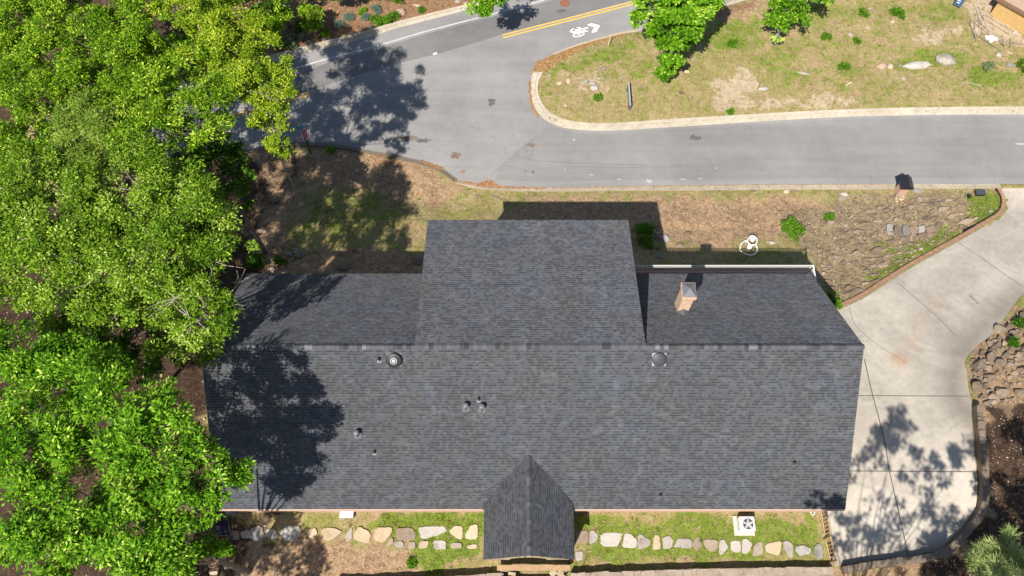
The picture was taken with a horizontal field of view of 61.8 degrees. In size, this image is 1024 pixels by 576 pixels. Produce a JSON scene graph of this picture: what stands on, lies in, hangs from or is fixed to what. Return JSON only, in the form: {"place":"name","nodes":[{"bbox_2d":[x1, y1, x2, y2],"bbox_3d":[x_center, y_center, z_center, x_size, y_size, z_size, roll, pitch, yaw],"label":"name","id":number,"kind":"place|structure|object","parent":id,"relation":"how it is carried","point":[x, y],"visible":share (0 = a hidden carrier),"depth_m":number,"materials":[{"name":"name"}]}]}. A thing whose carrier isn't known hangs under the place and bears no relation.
{"place":"outdoors","nodes":[
{"label":"outdoors","id":0,"kind":"place"},
{"bbox_2d":[0,0,1023,575],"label":"ground","id":1,"kind":"structure","parent":0,"point":[698,254],"depth_m":59.78,"materials":[{"name":"plant"}]},
{"bbox_2d":[0,0,94,106],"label":"broadleaf tree","id":2,"kind":"object","parent":1,"relation":"on","point":[28,51],"visible":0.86,"depth_m":50.92,"materials":[{"name":"green plant"}]},
{"bbox_2d":[0,136,116,341],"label":"broadleaf tree","id":3,"kind":"object","parent":1,"relation":"on","point":[11,197],"visible":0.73,"depth_m":42.87,"materials":[{"name":"green plant"}]},
{"bbox_2d":[0,314,116,438],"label":"broadleaf tree","id":4,"kind":"object","parent":1,"relation":"on","point":[22,375],"visible":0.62,"depth_m":37.86,"materials":[{"name":"green plant"}]},
{"bbox_2d":[0,47,135,197],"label":"broadleaf tree","id":5,"kind":"object","parent":1,"relation":"on","point":[48,86],"visible":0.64,"depth_m":48.23,"materials":[{"name":"green plant"}]},
{"bbox_2d":[0,382,166,575],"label":"broadleaf tree","id":6,"kind":"object","parent":1,"relation":"on","point":[29,533],"visible":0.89,"depth_m":31.85,"materials":[{"name":"green plant"}]},
{"bbox_2d":[22,86,153,233],"bbox_3d":[-23.031,-5.363,51.007,5.966,15.226,6.573,19,67,8],"label":"broadleaf tree","id":7,"kind":"object","parent":1,"relation":"on","point":[95,125],"visible":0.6,"depth_m":45.77,"materials":[{"name":"green plant"}]},
{"bbox_2d":[0,80,181,217],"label":"broadleaf tree","id":8,"kind":"object","parent":1,"relation":"on","point":[63,102],"visible":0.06,"depth_m":55.83,"materials":[{"name":"green plant"}]},
{"bbox_2d":[16,283,176,387],"bbox_3d":[-22.022,3.155,47.593,8.275,7.577,6.078,0,66,0],"label":"broadleaf tree","id":9,"kind":"object","parent":1,"relation":"on","point":[101,334],"visible":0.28,"depth_m":45.26,"materials":[{"name":"green plant"}]},
{"bbox_2d":[0,14,215,143],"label":"broadleaf tree","id":10,"kind":"object","parent":1,"relation":"on","point":[179,37],"visible":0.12,"depth_m":58.94,"materials":[{"name":"green plant"}]},
{"bbox_2d":[37,0,193,156],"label":"broadleaf tree","id":11,"kind":"object","parent":1,"relation":"on","point":[117,32],"visible":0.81,"depth_m":49.65,"materials":[{"name":"green plant"}]},
{"bbox_2d":[1,123,259,368],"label":"broadleaf tree","id":12,"kind":"object","parent":1,"relation":"on","point":[106,219],"visible":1,"depth_m":40.23,"materials":[{"name":"green plant"}]},
{"bbox_2d":[35,339,257,531],"bbox_3d":[-15.260,7.963,38.886,10.856,16.271,5.489,32,70,13],"label":"broadleaf tree","id":13,"kind":"object","parent":1,"relation":"on","point":[135,418],"visible":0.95,"depth_m":32.64,"materials":[{"name":"green plant"}]},
{"bbox_2d":[99,257,203,367],"bbox_3d":[-18.735,2.573,47.576,5.297,8.442,6.591,-28,69,-12],"label":"broadleaf tree","id":14,"kind":"object","parent":1,"relation":"on","point":[137,350],"visible":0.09,"depth_m":44.56,"materials":[{"name":"green plant"}]},
{"bbox_2d":[71,462,250,575],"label":"broadleaf tree","id":15,"kind":"object","parent":1,"relation":"on","point":[169,551],"visible":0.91,"depth_m":31.88,"materials":[{"name":"green plant"}]},
{"bbox_2d":[83,37,249,237],"bbox_3d":[-19.207,-7.449,51.586,9.869,16.652,9.095,0,66,0],"label":"broadleaf tree","id":16,"kind":"object","parent":1,"relation":"on","point":[152,103],"visible":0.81,"depth_m":45.04,"materials":[{"name":"green plant"}]},
{"bbox_2d":[171,106,268,253],"bbox_3d":[-16.956,-5.457,52.279,4.267,12.422,6.910,-22,68,-9],"label":"broadleaf tree","id":17,"kind":"object","parent":1,"relation":"on","point":[229,150],"visible":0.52,"depth_m":47.77,"materials":[{"name":"green plant"}]},
{"bbox_2d":[145,0,300,202],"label":"broadleaf tree","id":18,"kind":"object","parent":1,"relation":"on","point":[242,64],"visible":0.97,"depth_m":46.67,"materials":[{"name":"green plant"}]},
{"bbox_2d":[216,521,233,539],"bbox_3d":[-15.102,12.711,44.879,0.982,0.444,0.943,0,66,0],"label":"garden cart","id":19,"kind":"object","parent":1,"relation":"on","point":[222,528],"visible":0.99,"depth_m":44.81,"materials":[{"name":"black plastic"}]},
{"bbox_2d":[213,538,236,557],"bbox_3d":[-14.923,13.543,44.408,1.224,0.838,1.167,0,66,0],"label":"shrub","id":20,"kind":"object","parent":1,"relation":"on","point":[230,551],"visible":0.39,"depth_m":44.40,"materials":[{"name":"green plant"}]},
{"bbox_2d":[210,0,270,31],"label":"tree","id":21,"kind":"object","parent":1,"relation":"on","point":[266,7],"visible":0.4,"depth_m":63.25,"materials":[{"name":"green plant"}]},
{"bbox_2d":[245,251,266,268],"bbox_3d":[-16.794,-1.797,56.169,1.432,1.015,1.341,0,66,0],"label":"shrub","id":22,"kind":"object","parent":1,"relation":"on","point":[254,259],"visible":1,"depth_m":55.98,"materials":[{"name":"green plant"}]},
{"bbox_2d":[250,525,264,541],"bbox_3d":[-13.439,13.003,45.046,0.764,0.130,0.890,-19,67,-8],"label":"flagstone","id":23,"kind":"object","parent":1,"relation":"on","point":[257,534],"visible":1,"depth_m":44.99,"materials":[{"name":"stone"}]},
{"bbox_2d":[266,529,277,538],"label":"flagstone","id":24,"kind":"object","parent":1,"relation":"on","point":[272,533],"visible":1,"depth_m":44.97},
{"bbox_2d":[253,0,294,27],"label":"tree","id":25,"kind":"object","parent":1,"relation":"on","point":[277,9],"visible":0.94,"depth_m":64.44,"materials":[{"name":"green plant"}]},
{"bbox_2d":[261,15,288,40],"bbox_3d":[-18.326,-19.492,65.374,2.730,3.078,2.114,13,66,6],"label":"tree","id":26,"kind":"object","parent":1,"relation":"on","point":[278,25],"visible":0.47,"depth_m":64.44,"materials":[{"name":"green plant"}]},
{"bbox_2d":[272,254,288,265],"bbox_3d":[-15.353,-1.771,56.573,1.210,0.666,0.809,31,69,13],"label":"shrub","id":27,"kind":"object","parent":1,"relation":"on","point":[279,260],"visible":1,"depth_m":56.45,"materials":[{"name":"green plant"}]},
{"bbox_2d":[274,33,297,50],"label":"shrub","id":28,"kind":"object","parent":1,"relation":"on","point":[287,40],"visible":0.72,"depth_m":65.87,"materials":[{"name":"green plant"}]},
{"bbox_2d":[280,525,300,540],"bbox_3d":[-11.651,12.915,45.046,1.088,0.130,0.777,0,66,0],"label":"flagstone","id":29,"kind":"object","parent":1,"relation":"on","point":[290,533],"visible":1,"depth_m":45.00,"materials":[{"name":"stone"}]},
{"bbox_2d":[293,18,305,33],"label":"shrub","id":30,"kind":"object","parent":1,"relation":"on","point":[298,27],"visible":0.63,"depth_m":66.44,"materials":[{"name":"green plant"}]},
{"bbox_2d":[293,123,311,153],"bbox_3d":[-14.643,-10.433,60.889,0.836,3.680,0.706,-38,71,-16],"label":"stop sign","id":31,"kind":"object","parent":1,"relation":"on","point":[304,133],"visible":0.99,"depth_m":59.94,"materials":[{"name":"metal"}]},
{"bbox_2d":[296,2,325,33],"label":"shrub","id":32,"kind":"object","parent":1,"relation":"on","point":[310,22],"visible":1,"depth_m":65.04,"materials":[{"name":"green plant"}]},
{"bbox_2d":[321,527,341,540],"bbox_3d":[-9.528,12.988,45.105,1.113,0.130,0.683,0,66,0],"label":"flagstone","id":33,"kind":"object","parent":1,"relation":"on","point":[331,533],"visible":1,"depth_m":45.06,"materials":[{"name":"stone"}]},
{"bbox_2d":[212,142,455,181],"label":"kerb","id":34,"kind":"structure","parent":1,"relation":"on","point":[411,160],"depth_m":62.38,"materials":[{"name":"concrete"}]},
{"bbox_2d":[176,0,497,88],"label":"kerb","id":35,"kind":"structure","parent":1,"relation":"on","point":[356,36],"depth_m":66.80,"materials":[{"name":"concrete"}]},
{"bbox_2d":[333,18,345,29],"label":"shrub","id":36,"kind":"object","parent":1,"relation":"on","point":[339,24],"visible":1,"depth_m":66.83,"materials":[{"name":"green plant"}]},
{"bbox_2d":[340,511,355,519],"bbox_3d":[-8.731,11.987,45.406,0.860,0.390,0.620,0,66,0],"label":"utility cabinet","id":37,"kind":"object","parent":1,"relation":"on","point":[346,514],"visible":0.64,"depth_m":45.22,"materials":[{"name":"grey metal"}]},
{"bbox_2d":[354,527,370,542],"bbox_3d":[-7.841,13.037,45.003,0.951,0.130,0.689,24,68,11],"label":"flagstone","id":38,"kind":"object","parent":1,"relation":"on","point":[361,534],"visible":1,"depth_m":44.94,"materials":[{"name":"stone"}]},
{"bbox_2d":[374,527,392,542],"bbox_3d":[-6.779,13.002,45.007,0.967,0.130,0.829,0,66,0],"label":"flagstone","id":39,"kind":"object","parent":1,"relation":"on","point":[381,534],"visible":1,"depth_m":44.98,"materials":[{"name":"stone"}]},
{"bbox_2d":[396,527,415,540],"bbox_3d":[-5.591,12.952,44.996,1.084,0.130,0.680,0,66,0],"label":"flagstone","id":40,"kind":"object","parent":1,"relation":"on","point":[402,534],"visible":1,"depth_m":44.92,"materials":[{"name":"stone"}]},
{"bbox_2d":[406,557,417,568],"bbox_3d":[-5.191,14.246,44.267,0.651,0.536,0.664,0,66,0],"label":"shrub","id":41,"kind":"object","parent":1,"relation":"on","point":[411,562],"visible":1,"depth_m":44.20,"materials":[{"name":"green plant"}]},
{"bbox_2d":[419,526,446,538],"bbox_3d":[-4.180,12.885,45.044,1.497,0.130,0.658,0,66,0],"label":"flagstone","id":42,"kind":"object","parent":1,"relation":"on","point":[428,531],"visible":1,"depth_m":45.01,"materials":[{"name":"stone"}]},
{"bbox_2d":[433,540,445,549],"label":"flagstone","id":43,"kind":"object","parent":1,"relation":"on","point":[440,544],"visible":1,"depth_m":44.73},
{"bbox_2d":[449,526,462,539],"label":"flagstone","id":44,"kind":"object","parent":1,"relation":"on","point":[456,532],"visible":1,"depth_m":45.02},
{"bbox_2d":[465,524,477,539],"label":"flagstone","id":45,"kind":"object","parent":1,"relation":"on","point":[471,533],"visible":1,"depth_m":45.01,"materials":[{"name":"stone"}]},
{"bbox_2d":[464,0,508,17],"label":"broadleaf tree","id":46,"kind":"object","parent":1,"relation":"on","point":[484,8],"visible":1,"depth_m":60.13,"materials":[{"name":"green plant"}]},
{"bbox_2d":[0,0,1020,575],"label":"stone chips","id":47,"kind":"object","parent":1,"relation":"on","point":[820,250],"visible":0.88,"depth_m":58.92,"materials":[{"name":"stone"}]},
{"bbox_2d":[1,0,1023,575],"bbox_3d":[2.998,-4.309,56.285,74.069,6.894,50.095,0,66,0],"label":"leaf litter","id":48,"kind":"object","parent":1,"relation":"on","point":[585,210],"visible":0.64,"depth_m":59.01,"materials":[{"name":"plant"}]},
{"bbox_2d":[201,220,864,559],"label":"brick house","id":49,"kind":"structure","parent":1,"relation":"on","point":[528,388],"depth_m":41.86,"materials":[{"name":"grey"}]},
{"bbox_2d":[497,564,569,571],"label":"timber beam","id":50,"kind":"structure","parent":1,"relation":"on","point":[507,567],"depth_m":43.70,"materials":[{"name":"brown wood"}]},
{"bbox_2d":[508,571,564,575],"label":"stone steps","id":51,"kind":"structure","parent":1,"relation":"on","point":[557,573],"depth_m":43.71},
{"bbox_2d":[575,530,588,542],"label":"flagstone","id":52,"kind":"object","parent":1,"relation":"on","point":[581,536],"visible":1,"depth_m":44.99,"materials":[{"name":"stone"}]},
{"bbox_2d":[589,530,597,544],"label":"flagstone","id":53,"kind":"object","parent":1,"relation":"on","point":[593,536],"visible":1,"depth_m":44.95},
{"bbox_2d":[600,532,621,546],"bbox_3d":[5.233,13.224,44.958,1.193,0.130,0.728,0,66,0],"label":"flagstone","id":54,"kind":"object","parent":1,"relation":"on","point":[609,539],"visible":1,"depth_m":44.91,"materials":[{"name":"stone"}]},
{"bbox_2d":[622,533,636,547],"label":"flagstone","id":55,"kind":"object","parent":1,"relation":"on","point":[629,540],"visible":1,"depth_m":44.85,"materials":[{"name":"stone"}]},
{"bbox_2d":[249,0,1023,572],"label":"grass clumps","id":56,"kind":"object","parent":1,"relation":"on","point":[725,206],"visible":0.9,"depth_m":64.26,"materials":[{"name":"plant"}]},
{"bbox_2d":[638,534,650,548],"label":"flagstone","id":57,"kind":"object","parent":1,"relation":"on","point":[645,542],"visible":1,"depth_m":44.86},
{"bbox_2d":[632,222,657,249],"bbox_3d":[9.013,-3.586,57.740,1.796,1.125,2.240,0,66,0],"label":"shrub","id":58,"kind":"object","parent":1,"relation":"on","point":[644,231],"visible":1,"depth_m":57.67,"materials":[{"name":"green plant"}]},
{"bbox_2d":[553,0,743,54],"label":"kerb","id":59,"kind":"structure","parent":1,"relation":"on","point":[644,28],"depth_m":66.90,"materials":[{"name":"concrete"}]},
{"bbox_2d":[653,535,660,549],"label":"flagstone","id":60,"kind":"object","parent":1,"relation":"on","point":[656,542],"visible":1,"depth_m":44.86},
{"bbox_2d":[662,536,672,548],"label":"flagstone","id":61,"kind":"object","parent":1,"relation":"on","point":[667,541],"visible":1,"depth_m":44.87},
{"bbox_2d":[629,0,725,81],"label":"broadleaf tree","id":62,"kind":"object","parent":1,"relation":"on","point":[685,21],"visible":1,"depth_m":59.56,"materials":[{"name":"green plant"}]},
{"bbox_2d":[674,538,691,547],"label":"flagstone","id":63,"kind":"object","parent":1,"relation":"on","point":[684,543],"visible":1,"depth_m":44.80,"materials":[{"name":"stone"}]},
{"bbox_2d":[692,537,701,550],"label":"flagstone","id":64,"kind":"object","parent":1,"relation":"on","point":[696,544],"visible":1,"depth_m":44.78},
{"bbox_2d":[570,567,832,575],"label":"garden wall","id":65,"kind":"structure","parent":1,"relation":"on","point":[798,571],"depth_m":43.68,"materials":[{"name":"stone"}]},
{"bbox_2d":[703,539,717,551],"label":"flagstone","id":66,"kind":"object","parent":1,"relation":"on","point":[711,545],"visible":1,"depth_m":44.78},
{"bbox_2d":[719,539,727,554],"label":"flagstone","id":67,"kind":"object","parent":1,"relation":"on","point":[723,546],"visible":1,"depth_m":44.75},
{"bbox_2d":[456,180,1000,191],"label":"kerb","id":68,"kind":"structure","parent":1,"relation":"on","point":[831,187],"depth_m":61.10,"materials":[{"name":"concrete"}]},
{"bbox_2d":[726,38,738,47],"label":"shrub","id":69,"kind":"object","parent":1,"relation":"on","point":[732,42],"visible":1,"depth_m":66.18,"materials":[{"name":"green plant"}]},
{"bbox_2d":[730,540,740,552],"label":"flagstone","id":70,"kind":"object","parent":1,"relation":"on","point":[735,545],"visible":1,"depth_m":44.78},
{"bbox_2d":[732,516,755,535],"bbox_3d":[12.236,12.417,44.851,1.050,0.865,1.000,0,66,0],"label":"air conditioner","id":71,"kind":"object","parent":1,"relation":"on","point":[743,525],"visible":1,"depth_m":44.60,"materials":[{"name":"metal"}]},
{"bbox_2d":[741,538,751,553],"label":"flagstone","id":72,"kind":"object","parent":1,"relation":"on","point":[746,544],"visible":1,"depth_m":44.80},
{"bbox_2d":[739,235,757,255],"bbox_3d":[15.881,-2.790,57.450,1.366,0.773,1.703,0,66,0],"label":"ring ornament","id":73,"kind":"object","parent":1,"relation":"on","point":[752,239],"visible":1,"depth_m":57.35,"materials":[{"name":"white paint"}]},
{"bbox_2d":[752,541,762,555],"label":"flagstone","id":74,"kind":"object","parent":1,"relation":"on","point":[757,549],"visible":1,"depth_m":44.67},
{"bbox_2d":[765,541,781,554],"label":"flagstone","id":75,"kind":"object","parent":1,"relation":"on","point":[774,548],"visible":1,"depth_m":44.66,"materials":[{"name":"stone"}]},
{"bbox_2d":[531,72,1023,130],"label":"kerb","id":76,"kind":"structure","parent":1,"relation":"on","point":[696,121],"depth_m":63.72,"materials":[{"name":"concrete"}]},
{"bbox_2d":[783,541,792,557],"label":"flagstone","id":77,"kind":"object","parent":1,"relation":"on","point":[788,547],"visible":1,"depth_m":44.68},
{"bbox_2d":[779,216,805,243],"bbox_3d":[19.119,-4.034,58.189,1.655,1.002,2.005,-38,71,-16],"label":"shrub","id":78,"kind":"object","parent":1,"relation":"on","point":[791,228],"visible":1,"depth_m":58.02,"materials":[{"name":"green plant"}]},
{"bbox_2d":[760,0,835,45],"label":"broadleaf tree","id":79,"kind":"object","parent":1,"relation":"on","point":[781,16],"visible":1,"depth_m":63.22,"materials":[{"name":"green plant"}]},
{"bbox_2d":[795,545,810,555],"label":"flagstone","id":80,"kind":"object","parent":1,"relation":"on","point":[801,550],"visible":1,"depth_m":44.67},
{"bbox_2d":[814,543,823,559],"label":"flagstone","id":81,"kind":"object","parent":1,"relation":"on","point":[818,552],"visible":1,"depth_m":44.65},
{"bbox_2d":[820,511,836,564],"bbox_3d":[16.425,12.880,44.556,0.167,1.105,2.859,-2,66,-1],"label":"picket fence","id":82,"kind":"object","parent":1,"relation":"on","point":[826,541],"visible":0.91,"depth_m":44.44,"materials":[{"name":"brown wood"}]},
{"bbox_2d":[836,61,850,70],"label":"shrub","id":83,"kind":"object","parent":1,"relation":"on","point":[842,65],"visible":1,"depth_m":65.19,"materials":[{"name":"green plant"}]},
{"bbox_2d":[888,6,906,19],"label":"shrub","id":84,"kind":"object","parent":1,"relation":"on","point":[899,12],"visible":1,"depth_m":67.39,"materials":[{"name":"green plant"}]},
{"bbox_2d":[894,174,913,194],"bbox_3d":[27.586,-7.130,60.187,0.920,1.730,1.000,0,66,0],"label":"mailbox","id":85,"kind":"object","parent":1,"relation":"on","point":[904,186],"visible":1,"depth_m":59.68,"materials":[{"name":"brick"}]},
{"bbox_2d":[895,61,930,69],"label":"boulder","id":86,"kind":"object","parent":1,"relation":"on","point":[918,65],"visible":1,"depth_m":65.35,"materials":[{"name":"stone"}]},
{"bbox_2d":[840,405,989,573],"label":"drive wall","id":87,"kind":"structure","parent":1,"relation":"on","point":[962,535],"depth_m":44.95,"materials":[{"name":"brown stone"}]},
{"bbox_2d":[834,188,1005,307],"bbox_3d":[27.880,-2.381,57.353,18.115,3.676,1.635,-33,70,-14],"label":"brick border","id":88,"kind":"object","parent":1,"relation":"on","point":[908,265],"visible":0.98,"depth_m":57.04,"materials":[{"name":"brick"}]},
{"bbox_2d":[936,53,955,65],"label":"boulder","id":89,"kind":"object","parent":1,"relation":"on","point":[947,59],"visible":1,"depth_m":65.39,"materials":[{"name":"stone"}]},
{"bbox_2d":[971,381,982,392],"bbox_3d":[26.991,5.785,49.530,0.935,0.465,0.784,-21,78,0],"label":"field stone","id":90,"kind":"object","parent":1,"relation":"on","point":[976,386],"visible":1,"depth_m":49.39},
{"bbox_2d":[970,359,986,370],"bbox_3d":[27.680,4.661,50.622,1.056,0.468,0.682,-30,85,-19],"label":"field stone","id":91,"kind":"object","parent":1,"relation":"on","point":[980,364],"visible":0.97,"depth_m":50.46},
{"bbox_2d":[982,61,995,71],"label":"shrub","id":92,"kind":"object","parent":1,"relation":"on","point":[988,66],"visible":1,"depth_m":65.07,"materials":[{"name":"green plant"}]},
{"bbox_2d":[987,351,996,360],"bbox_3d":[28.569,4.097,51.104,0.898,0.426,0.616,-37,87,-22],"label":"field stone","id":93,"kind":"object","parent":1,"relation":"on","point":[991,355],"visible":1,"depth_m":50.91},
{"bbox_2d":[963,523,1023,575],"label":"pine tree","id":94,"kind":"object","parent":1,"relation":"on","point":[986,563],"visible":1,"depth_m":41.55,"materials":[{"name":"green plant"}]},
{"bbox_2d":[967,6,1023,50],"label":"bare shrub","id":95,"kind":"object","parent":1,"relation":"on","point":[988,31],"visible":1,"depth_m":66.20,"materials":[{"name":"grey plant"}]},
{"bbox_2d":[993,324,1005,332],"bbox_3d":[29.953,2.641,52.479,0.772,0.377,0.805,12,88,5],"label":"field stone","id":96,"kind":"object","parent":1,"relation":"on","point":[998,328],"visible":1,"depth_m":52.45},
{"bbox_2d":[996,387,1009,397],"bbox_3d":[28.336,6.044,49.454,0.968,0.367,0.639,4,82,-5],"label":"field stone","id":97,"kind":"object","parent":1,"relation":"on","point":[1003,392],"visible":1,"depth_m":49.28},
{"bbox_2d":[990,0,1023,33],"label":"yellow building","id":98,"kind":"structure","parent":1,"relation":"on","point":[1010,13],"depth_m":66.38,"materials":[{"name":"yellow"}]},
{"bbox_2d":[1006,335,1020,347],"bbox_3d":[30.273,3.322,51.580,0.906,0.724,0.830,0,66,0],"label":"shrub","id":99,"kind":"object","parent":1,"relation":"on","point":[1014,341],"visible":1,"depth_m":51.43,"materials":[{"name":"green plant"}]},
{"bbox_2d":[1012,316,1023,329],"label":"shrub","id":100,"kind":"object","parent":1,"relation":"on","point":[1018,322],"visible":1,"depth_m":52.62,"materials":[{"name":"green plant"}]},
{"bbox_2d":[148,0,1023,187],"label":"road","id":101,"kind":"structure","parent":0,"point":[440,100],"depth_m":64.04,"materials":[{"name":"asphalt"}]},
{"bbox_2d":[175,0,543,106],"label":"white edge line","id":102,"kind":"object","parent":101,"relation":"on","point":[409,36],"visible":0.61,"depth_m":66.82,"materials":[{"name":"paint"}]},
{"bbox_2d":[296,0,631,93],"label":"lane resurfacing","id":103,"kind":"structure","parent":101,"relation":"on","point":[417,47],"depth_m":66.62,"materials":[{"name":"concrete"}]},
{"bbox_2d":[502,1,630,35],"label":"yellow centre line","id":104,"kind":"object","parent":101,"relation":"on","point":[566,18],"visible":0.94,"depth_m":67.56,"materials":[{"name":"paint"}]},
{"bbox_2d":[503,4,632,37],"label":"yellow centre line","id":105,"kind":"object","parent":101,"relation":"on","point":[567,21],"visible":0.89,"depth_m":67.45,"materials":[{"name":"paint"}]},
{"bbox_2d":[570,23,598,36],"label":"bicycle lane marking","id":106,"kind":"object","parent":101,"relation":"on","point":[592,25],"visible":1,"depth_m":67.06,"materials":[{"name":"white paint"}]},
{"bbox_2d":[371,33,883,189],"bbox_3d":[8.270,-13.553,64.032,37.365,0.204,14.342,0,66,0],"label":"leaf debris","id":107,"kind":"object","parent":101,"relation":"on","point":[486,182],"visible":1,"depth_m":62.10,"materials":[{"name":"plant"}]},
{"bbox_2d":[495,117,1023,181],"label":"side street surface","id":108,"kind":"object","parent":101,"relation":"on","point":[895,148],"visible":1,"depth_m":62.44,"materials":[{"name":"asphalt"}]},
{"bbox_2d":[819,188,1023,565],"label":"driveway","id":109,"kind":"structure","parent":0,"point":[927,426],"depth_m":49.39,"materials":[{"name":"concrete"}]},
{"bbox_2d":[864,359,907,553],"bbox_3d":[20.687,9.061,47.849,0.393,1.926,11.460,2,66,1],"label":"concrete joint","id":110,"kind":"object","parent":109,"relation":"on","point":[887,458],"visible":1,"depth_m":46.72,"materials":[{"name":"concrete"}]},
{"bbox_2d":[850,470,974,471],"bbox_3d":[21.706,9.949,46.411,6.793,0.002,0.051,0,66,0],"label":"concrete joint","id":111,"kind":"object","parent":109,"relation":"on","point":[919,471],"visible":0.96,"depth_m":46.41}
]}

